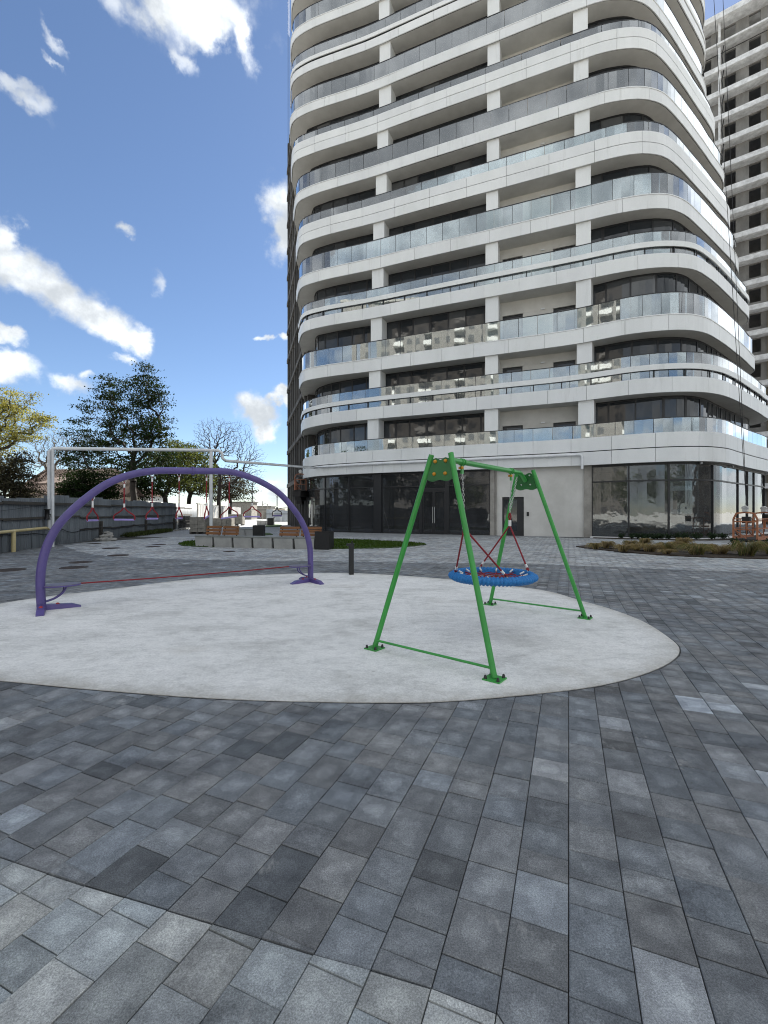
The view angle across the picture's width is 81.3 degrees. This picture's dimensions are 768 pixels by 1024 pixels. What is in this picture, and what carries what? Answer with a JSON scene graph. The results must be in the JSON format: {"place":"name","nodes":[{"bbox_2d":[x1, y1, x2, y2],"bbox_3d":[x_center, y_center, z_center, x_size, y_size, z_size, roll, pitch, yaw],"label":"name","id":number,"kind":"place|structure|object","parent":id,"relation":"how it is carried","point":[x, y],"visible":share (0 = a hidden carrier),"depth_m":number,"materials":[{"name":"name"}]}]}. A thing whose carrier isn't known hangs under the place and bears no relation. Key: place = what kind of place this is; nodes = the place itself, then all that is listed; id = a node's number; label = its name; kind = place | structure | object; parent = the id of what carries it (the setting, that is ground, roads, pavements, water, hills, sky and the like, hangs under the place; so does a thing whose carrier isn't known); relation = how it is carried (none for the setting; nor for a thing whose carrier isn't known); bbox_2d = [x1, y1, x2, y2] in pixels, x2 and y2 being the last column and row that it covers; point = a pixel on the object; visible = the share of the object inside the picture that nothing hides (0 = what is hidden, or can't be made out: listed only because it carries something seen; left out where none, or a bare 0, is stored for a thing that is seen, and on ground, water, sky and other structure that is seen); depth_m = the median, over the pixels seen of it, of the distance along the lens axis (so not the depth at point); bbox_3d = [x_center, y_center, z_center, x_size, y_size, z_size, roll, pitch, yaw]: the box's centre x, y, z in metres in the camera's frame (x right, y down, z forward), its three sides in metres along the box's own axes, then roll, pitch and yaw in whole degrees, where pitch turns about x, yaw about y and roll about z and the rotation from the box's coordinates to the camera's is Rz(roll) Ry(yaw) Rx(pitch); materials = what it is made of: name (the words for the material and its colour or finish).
{"place":"outdoors","nodes":[
{"label":"outdoors","id":0,"kind":"place"},
{"bbox_2d":[0,387,60,456],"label":"bright tree","id":1,"kind":"object","parent":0,"point":[40,419],"visible":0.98,"depth_m":45.94,"materials":[{"name":"green plant"}]},
{"bbox_2d":[266,509,286,521],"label":"sheet gate","id":2,"kind":"structure","parent":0,"point":[283,518],"depth_m":69.00,"materials":[{"name":"grey metal"}]},
{"bbox_2d":[0,0,740,509],"label":"sky","id":3,"kind":"structure","parent":0,"point":[143,143],"materials":[{"name":"blue"}]},
{"bbox_2d":[0,537,767,1023],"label":"pavement","id":4,"kind":"structure","parent":0,"point":[598,855],"depth_m":2.08,"materials":[{"name":"stone"}]},
{"bbox_2d":[0,568,26,571],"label":"manhole cover","id":5,"kind":"object","parent":4,"relation":"on","point":[10,569],"visible":0.95,"depth_m":11.59,"materials":[{"name":"metal"}]},
{"bbox_2d":[0,527,49,551],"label":"yellow pipe","id":6,"kind":"object","parent":4,"relation":"on","point":[13,539],"visible":0.9,"depth_m":16.72,"materials":[{"name":"yellow metal"}]},
{"bbox_2d":[59,566,88,568],"bbox_3d":[-8.363,1.499,12.055,0.660,0.026,0.653,0,0,0],"label":"manhole cover","id":7,"kind":"object","parent":4,"relation":"on","point":[72,567],"visible":0.95,"depth_m":11.97,"materials":[{"name":"metal"}]},
{"bbox_2d":[68,561,92,563],"bbox_3d":[-9.046,1.499,13.333,0.600,0.026,0.594,0,0,0],"label":"manhole cover","id":8,"kind":"object","parent":4,"relation":"on","point":[75,562],"visible":0.94,"depth_m":13.20,"materials":[{"name":"metal"}]},
{"bbox_2d":[0,495,196,552],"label":"corrugated fence","id":9,"kind":"object","parent":4,"relation":"on","point":[30,516],"visible":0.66,"depth_m":22.36,"materials":[{"name":"grey metal"}]},
{"bbox_2d":[0,522,175,534],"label":"slack cable","id":10,"kind":"object","parent":9,"relation":"attached to","point":[82,529],"visible":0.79,"depth_m":22.48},
{"bbox_2d":[178,516,189,528],"bbox_3d":[-17.068,0.850,38.287,0.082,1.050,3.948,0,0,-10],"label":"iron grille","id":11,"kind":"object","parent":9,"relation":"attached to","point":[184,522],"visible":0.89,"depth_m":38.14,"materials":[{"name":"black metal"}]},
{"bbox_2d":[93,531,116,540],"bbox_3d":[-14.583,1.258,23.468,1.106,0.483,1.609,0,0,-43],"label":"rubble heap","id":12,"kind":"object","parent":4,"relation":"on","point":[105,535],"visible":0.98,"depth_m":23.30,"materials":[{"name":"stone"}]},
{"bbox_2d":[107,554,128,555],"bbox_3d":[-9.175,1.499,15.439,0.660,0.026,0.653,0,0,0],"label":"manhole cover","id":13,"kind":"object","parent":4,"relation":"on","point":[119,555],"visible":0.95,"depth_m":15.32,"materials":[{"name":"metal"}]},
{"bbox_2d":[253,525,264,535],"bbox_3d":[-7.128,1.127,25.500,0.612,0.745,0.612,0,0,-6],"label":"litter bin","id":14,"kind":"object","parent":4,"relation":"on","point":[258,530],"visible":0.68,"depth_m":25.20,"materials":[{"name":"black metal"}]},
{"bbox_2d":[178,538,425,548],"bbox_3d":[-3.959,1.500,21.678,11.988,0.060,6.358,0,0,12],"label":"lawn base","id":15,"kind":"object","parent":4,"relation":"on","point":[332,548],"visible":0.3,"depth_m":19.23,"materials":[{"name":"green plant"}]},
{"bbox_2d":[194,526,321,548],"bbox_3d":[-5.338,1.047,18.848,5.772,0.906,0.604,0,0,16],"label":"concrete bench","id":16,"kind":"object","parent":15,"relation":"on","point":[289,539],"visible":0.88,"depth_m":18.65,"materials":[{"name":"grey concrete"}]},
{"bbox_2d":[44,447,582,546],"bbox_3d":[-3.013,-0.974,28.479,27.185,4.947,12.193,0,0,-15],"label":"gas pipe","id":17,"kind":"object","parent":4,"relation":"on","point":[49,513],"visible":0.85,"depth_m":23.12,"materials":[{"name":"grey metal"}]},
{"bbox_2d":[314,531,333,549],"bbox_3d":[-2.410,1.137,18.065,0.612,0.725,0.612,0,0,12],"label":"litter bin","id":18,"kind":"object","parent":4,"relation":"on","point":[324,540],"visible":0.96,"depth_m":17.78,"materials":[{"name":"black metal"}]},
{"bbox_2d":[0,573,679,702],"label":"play circle","id":19,"kind":"object","parent":4,"relation":"on","point":[274,637],"visible":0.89,"depth_m":5.16,"materials":[{"name":"grey concrete"}]},
{"bbox_2d":[35,467,323,616],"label":"climbing arch","id":20,"kind":"structure","parent":19,"relation":"on","point":[42,606],"depth_m":7.34,"materials":[{"name":"purple paint"}]},
{"bbox_2d":[86,497,98,520],"bbox_3d":[-4.701,-0.056,7.210,0.057,0.419,0.381,0,0,-3],"label":"trapeze handle","id":21,"kind":"object","parent":20,"relation":"hanging from","point":[92,507],"visible":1,"depth_m":7.20,"materials":[{"name":"metal"}]},
{"bbox_2d":[113,481,135,520],"bbox_3d":[-4.347,-0.204,7.480,0.382,0.701,0.046,0,0,0],"label":"trapeze handle","id":22,"kind":"object","parent":20,"relation":"hanging from","point":[124,508],"visible":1,"depth_m":7.47,"materials":[{"name":"metal"}]},
{"bbox_2d":[145,475,158,519],"bbox_3d":[-4.012,-0.269,7.736,0.051,0.804,0.382,0,0,7],"label":"trapeze handle","id":23,"kind":"object","parent":20,"relation":"hanging from","point":[151,508],"visible":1,"depth_m":7.73,"materials":[{"name":"metal"}]},
{"bbox_2d":[175,474,182,518],"bbox_3d":[-3.667,-0.287,7.999,0.058,0.833,0.381,0,0,-4],"label":"trapeze handle","id":24,"kind":"object","parent":20,"relation":"hanging from","point":[176,517],"visible":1,"depth_m":8.00,"materials":[{"name":"metal"}]},
{"bbox_2d":[81,566,288,583],"bbox_3d":[-3.398,1.142,8.204,3.588,0.038,0.022,0,0,-37],"label":"balance rope","id":25,"kind":"object","parent":20,"relation":"attached to","point":[180,575],"visible":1,"depth_m":8.00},
{"bbox_2d":[204,475,208,518],"bbox_3d":[-3.290,-0.294,8.287,0.058,0.858,0.378,0,0,-5],"label":"trapeze handle","id":26,"kind":"object","parent":20,"relation":"hanging from","point":[206,502],"visible":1,"depth_m":8.28,"materials":[{"name":"metal"}]},
{"bbox_2d":[220,475,237,518],"bbox_3d":[-2.958,-0.296,8.541,0.379,0.873,0.051,0,0,6],"label":"trapeze handle","id":27,"kind":"object","parent":20,"relation":"hanging from","point":[229,503],"visible":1,"depth_m":8.53,"materials":[{"name":"metal"}]},
{"bbox_2d":[243,482,261,517],"bbox_3d":[-2.599,-0.262,8.815,0.382,0.740,0.048,0,0,2],"label":"trapeze handle","id":28,"kind":"object","parent":20,"relation":"hanging from","point":[252,505],"visible":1,"depth_m":8.81,"materials":[{"name":"metal"}]},
{"bbox_2d":[272,496,281,516],"bbox_3d":[-2.184,-0.144,9.132,0.045,0.473,0.422,0,0,16],"label":"trapeze handle","id":29,"kind":"object","parent":20,"relation":"hanging from","point":[276,509],"visible":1,"depth_m":9.13,"materials":[{"name":"metal"}]},
{"bbox_2d":[346,541,353,574],"bbox_3d":[-0.805,1.094,10.681,0.163,0.799,0.110,0,0,-20],"label":"bollard light","id":30,"kind":"object","parent":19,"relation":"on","point":[351,558],"visible":1,"depth_m":10.65,"materials":[{"name":"black metal"}]},
{"bbox_2d":[364,452,592,683],"bbox_3d":[1.351,0.442,5.607,1.619,2.103,3.144,0,0,39],"label":"swing frame","id":31,"kind":"object","parent":19,"relation":"on","point":[443,469],"visible":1,"depth_m":4.75,"materials":[{"name":"green paint"}]},
{"bbox_2d":[448,474,538,586],"bbox_3d":[1.357,0.188,5.558,1.098,1.341,1.179,0,0,0],"label":"nest swing seat","id":32,"kind":"object","parent":31,"relation":"hanging from","point":[520,577],"visible":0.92,"depth_m":5.39,"materials":[{"name":"blue plastic"}]},
{"bbox_2d":[0,646,680,704],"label":"circle edging","id":33,"kind":"object","parent":4,"relation":"on","point":[371,703],"visible":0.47,"depth_m":3.65,"materials":[{"name":"grey concrete"}]},
{"bbox_2d":[576,545,767,558],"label":"planting bed","id":34,"kind":"object","parent":4,"relation":"on","point":[685,553],"visible":0.36,"depth_m":15.60,"materials":[{"name":"soil"}]},
{"bbox_2d":[585,543,602,549],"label":"grass tussock","id":35,"kind":"object","parent":34,"relation":"on","point":[595,546],"depth_m":17.41,"materials":[{"name":"plant"}]},
{"bbox_2d":[600,541,614,548],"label":"grass tussock","id":36,"kind":"object","parent":34,"relation":"on","point":[606,544],"depth_m":17.89,"materials":[{"name":"plant"}]},
{"bbox_2d":[613,544,640,551],"bbox_3d":[8.945,1.325,16.462,1.107,0.291,0.994,0,0,-37],"label":"grass tussock","id":37,"kind":"object","parent":34,"relation":"on","point":[623,548],"depth_m":16.39,"materials":[{"name":"plant"}]},
{"bbox_2d":[622,540,641,548],"bbox_3d":[9.921,1.295,17.831,0.851,0.351,0.823,0,0,0],"label":"grass tussock","id":38,"kind":"object","parent":34,"relation":"on","point":[626,542],"depth_m":17.77,"materials":[{"name":"plant"}]},
{"bbox_2d":[631,543,648,550],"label":"grass tussock","id":39,"kind":"object","parent":34,"relation":"on","point":[635,549],"depth_m":16.96,"materials":[{"name":"plant"}]},
{"bbox_2d":[638,538,654,543],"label":"grass tussock","id":40,"kind":"object","parent":34,"relation":"on","point":[646,540],"depth_m":18.49,"materials":[{"name":"plant"}]},
{"bbox_2d":[635,543,671,551],"bbox_3d":[9.955,1.310,16.515,1.391,0.321,1.272,0,0,0],"label":"grass tussock","id":41,"kind":"object","parent":34,"relation":"on","point":[647,548],"depth_m":16.41,"materials":[{"name":"plant"}]},
{"bbox_2d":[655,542,678,548],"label":"grass tussock","id":42,"kind":"object","parent":34,"relation":"on","point":[670,544],"depth_m":16.92,"materials":[{"name":"plant"}]},
{"bbox_2d":[655,548,679,553],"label":"grass tussock","id":43,"kind":"object","parent":34,"relation":"on","point":[665,551],"depth_m":15.48,"materials":[{"name":"plant"}]},
{"bbox_2d":[588,545,767,555],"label":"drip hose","id":44,"kind":"object","parent":34,"relation":"on","point":[683,551],"visible":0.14,"depth_m":16.34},
{"bbox_2d":[668,541,687,549],"bbox_3d":[11.497,1.304,17.397,0.985,0.333,0.745,0,0,0],"label":"grass tussock","id":45,"kind":"object","parent":34,"relation":"on","point":[677,542],"depth_m":17.31,"materials":[{"name":"plant"}]},
{"bbox_2d":[675,537,694,547],"bbox_3d":[12.176,1.250,18.152,0.932,0.440,0.821,0,0,0],"label":"grass tussock","id":46,"kind":"object","parent":34,"relation":"on","point":[686,540],"depth_m":18.07,"materials":[{"name":"plant"}]},
{"bbox_2d":[671,543,717,554],"bbox_3d":[10.578,1.273,15.257,1.600,0.394,1.445,0,0,0],"label":"grass tussock","id":47,"kind":"object","parent":34,"relation":"on","point":[699,549],"depth_m":15.17,"materials":[{"name":"plant"}]},
{"bbox_2d":[705,543,735,554],"bbox_3d":[11.726,1.294,15.579,1.575,0.351,1.508,0,0,0],"label":"grass tussock","id":48,"kind":"object","parent":34,"relation":"on","point":[723,551],"depth_m":15.44,"materials":[{"name":"plant"}]},
{"bbox_2d":[728,537,743,546],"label":"shrub","id":49,"kind":"object","parent":34,"relation":"on","point":[742,540],"visible":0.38,"depth_m":17.83,"materials":[{"name":"green plant"}]},
{"bbox_2d":[723,540,767,556],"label":"grass tussock","id":50,"kind":"object","parent":34,"relation":"on","point":[748,549],"depth_m":14.74,"materials":[{"name":"plant"}]},
{"bbox_2d":[590,532,767,538],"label":"white gravel margin","id":51,"kind":"object","parent":4,"relation":"on","point":[674,538],"visible":0.32,"depth_m":25.12,"materials":[{"name":"white gravel"}]},
{"bbox_2d":[593,534,767,540],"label":"planting margin","id":52,"kind":"object","parent":4,"relation":"on","point":[674,539],"visible":0.48,"depth_m":23.91,"materials":[{"name":"soil"}]},
{"bbox_2d":[670,532,683,537],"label":"shrub","id":53,"kind":"object","parent":52,"relation":"on","point":[677,535],"visible":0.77,"depth_m":23.77,"materials":[{"name":"green plant"}]},
{"bbox_2d":[681,532,691,537],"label":"shrub","id":54,"kind":"object","parent":52,"relation":"on","point":[685,535],"visible":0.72,"depth_m":23.68,"materials":[{"name":"green plant"}]},
{"bbox_2d":[690,532,707,538],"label":"shrub","id":55,"kind":"object","parent":52,"relation":"on","point":[696,536],"visible":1,"depth_m":23.63,"materials":[{"name":"green plant"}]},
{"bbox_2d":[707,532,718,538],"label":"shrub","id":56,"kind":"object","parent":52,"relation":"on","point":[711,535],"visible":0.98,"depth_m":23.67,"materials":[{"name":"green plant"}]},
{"bbox_2d":[715,532,729,538],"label":"shrub","id":57,"kind":"object","parent":52,"relation":"on","point":[722,536],"visible":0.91,"depth_m":24.03,"materials":[{"name":"green plant"}]},
{"bbox_2d":[135,519,767,536],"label":"pavement","id":58,"kind":"structure","parent":0,"point":[274,531],"depth_m":29.88,"materials":[{"name":"grey concrete"}]},
{"bbox_2d":[0,450,45,498],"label":"dark bush","id":59,"kind":"object","parent":58,"relation":"on","point":[9,484],"visible":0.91,"depth_m":26.78,"materials":[{"name":"green plant"}]},
{"bbox_2d":[21,428,98,469],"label":"tree","id":60,"kind":"object","parent":58,"relation":"on","point":[42,462],"visible":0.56,"depth_m":47.79,"materials":[{"name":"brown plant"}]},
{"bbox_2d":[8,468,144,500],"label":"tiled house","id":61,"kind":"structure","parent":58,"relation":"on","point":[63,471],"depth_m":45.67,"materials":[{"name":"ceramic"}]},
{"bbox_2d":[54,466,125,499],"bbox_3d":[-20.658,-0.843,31.080,4.980,4.780,3.667,0,0,0],"label":"dark bush","id":62,"kind":"object","parent":58,"relation":"on","point":[80,483],"visible":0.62,"depth_m":30.49,"materials":[{"name":"green plant"}]},
{"bbox_2d":[43,360,183,500],"bbox_3d":[-23.843,-5.978,40.033,11.603,15.055,6.011,0,0,0],"label":"broadleaf tree","id":63,"kind":"object","parent":58,"relation":"on","point":[145,435],"visible":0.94,"depth_m":39.62,"materials":[{"name":"green plant"}]},
{"bbox_2d":[120,528,172,536],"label":"weeds","id":64,"kind":"object","parent":58,"relation":"on","point":[141,532],"visible":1,"depth_m":28.74,"materials":[{"name":"green plant"}]},
{"bbox_2d":[120,468,176,500],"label":"hedgerow tree","id":65,"kind":"object","parent":58,"relation":"on","point":[144,484],"visible":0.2,"depth_m":49.74,"materials":[{"name":"green plant"}]},
{"bbox_2d":[146,490,162,502],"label":"white house","id":66,"kind":"structure","parent":58,"relation":"on","point":[157,497],"depth_m":64.28,"materials":[{"name":"ceramic"}]},
{"bbox_2d":[140,528,188,535],"bbox_3d":[-16.423,1.442,33.803,0.760,0.116,14.048,0,0,-9],"label":"loose rubble","id":67,"kind":"object","parent":58,"relation":"on","point":[175,530],"visible":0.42,"depth_m":36.64,"materials":[{"name":"stone"}]},
{"bbox_2d":[139,441,208,502],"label":"hedgerow tree","id":68,"kind":"object","parent":58,"relation":"on","point":[174,483],"visible":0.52,"depth_m":51.65,"materials":[{"name":"green plant"}]},
{"bbox_2d":[163,437,221,504],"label":"hedgerow tree","id":69,"kind":"object","parent":58,"relation":"on","point":[203,459],"visible":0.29,"depth_m":55.74,"materials":[{"name":"green plant"}]},
{"bbox_2d":[189,517,208,533],"bbox_3d":[-12.752,0.925,31.000,1.076,1.150,1.000,0,0,0],"label":"block stack","id":70,"kind":"object","parent":58,"relation":"on","point":[198,525],"visible":0.9,"depth_m":30.55,"materials":[{"name":"grey concrete"}]},
{"bbox_2d":[196,503,240,517],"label":"panel wall","id":71,"kind":"structure","parent":58,"relation":"on","point":[201,508],"depth_m":58.61,"materials":[{"name":"metal"}]},
{"bbox_2d":[213,518,234,526],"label":"block stack","id":72,"kind":"object","parent":58,"relation":"on","point":[223,522],"visible":0.72,"depth_m":43.55,"materials":[{"name":"grey concrete"}]},
{"bbox_2d":[198,465,258,513],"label":"hedgerow tree","id":73,"kind":"object","parent":58,"relation":"on","point":[233,495],"visible":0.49,"depth_m":65.52,"materials":[{"name":"green plant"}]},
{"bbox_2d":[191,416,267,517],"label":"bare tree","id":74,"kind":"object","parent":58,"relation":"on","point":[220,485],"visible":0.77,"depth_m":61.94,"materials":[{"name":"brown plant"}]},
{"bbox_2d":[228,514,244,525],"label":"block stack","id":75,"kind":"object","parent":58,"relation":"on","point":[240,519],"visible":0.58,"depth_m":49.56,"materials":[{"name":"grey concrete"}]},
{"bbox_2d":[232,502,257,519],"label":"shed","id":76,"kind":"structure","parent":58,"relation":"on","point":[245,506],"depth_m":88.00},
{"bbox_2d":[238,528,252,535],"bbox_3d":[-8.138,1.248,26.966,2.284,0.503,0.604,0,0,42],"label":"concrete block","id":77,"kind":"object","parent":58,"relation":"on","point":[245,531],"visible":0.39,"depth_m":26.80,"materials":[{"name":"grey concrete"}]},
{"bbox_2d":[256,520,266,524],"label":"concrete bench","id":78,"kind":"object","parent":58,"relation":"on","point":[261,522],"visible":0.7,"depth_m":52.07,"materials":[{"name":"grey concrete"}]},
{"bbox_2d":[257,506,275,518],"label":"shed","id":79,"kind":"structure","parent":58,"relation":"on","point":[264,511],"depth_m":95.00,"materials":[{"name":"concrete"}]},
{"bbox_2d":[266,524,281,526],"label":"third lawn","id":80,"kind":"structure","parent":58,"relation":"on","point":[277,525],"depth_m":48.34,"materials":[{"name":"green plant"}]},
{"bbox_2d":[267,518,274,524],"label":"litter bin","id":81,"kind":"object","parent":80,"relation":"on","point":[270,521],"visible":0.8,"depth_m":49.66,"materials":[{"name":"black metal"}]},
{"bbox_2d":[287,0,767,537],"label":"residential tower","id":82,"kind":"structure","parent":58,"relation":"on","point":[509,232],"depth_m":28.64,"materials":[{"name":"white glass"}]},
{"bbox_2d":[294,421,306,490],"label":"work platform","id":83,"kind":"structure","parent":82,"relation":"attached to","point":[296,484],"depth_m":36.71,"materials":[{"name":"paint"}]},
{"bbox_2d":[293,491,307,503],"bbox_3d":[-6.915,-1.220,38.477,1.402,1.000,3.923,0,0,0],"label":"debris net","id":84,"kind":"object","parent":83,"relation":"hanging from","point":[300,497],"visible":0.69,"depth_m":37.21,"materials":[{"name":"black fabric"}]},
{"bbox_2d":[420,472,447,534],"bbox_3d":[3.371,-0.620,30.215,1.963,4.240,0.224,0,0,23],"label":"entrance door","id":85,"kind":"structure","parent":82,"relation":"in","point":[434,501],"depth_m":30.17,"materials":[{"name":"black glass"}]},
{"bbox_2d":[703,0,767,523],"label":"unfinished tower","id":86,"kind":"structure","parent":0,"point":[744,41],"depth_m":55.12,"materials":[{"name":"concrete"}]},
{"bbox_2d":[714,4,767,540],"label":"work platform","id":87,"kind":"structure","parent":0,"point":[746,520],"depth_m":22.65,"materials":[{"name":"orange paint"}]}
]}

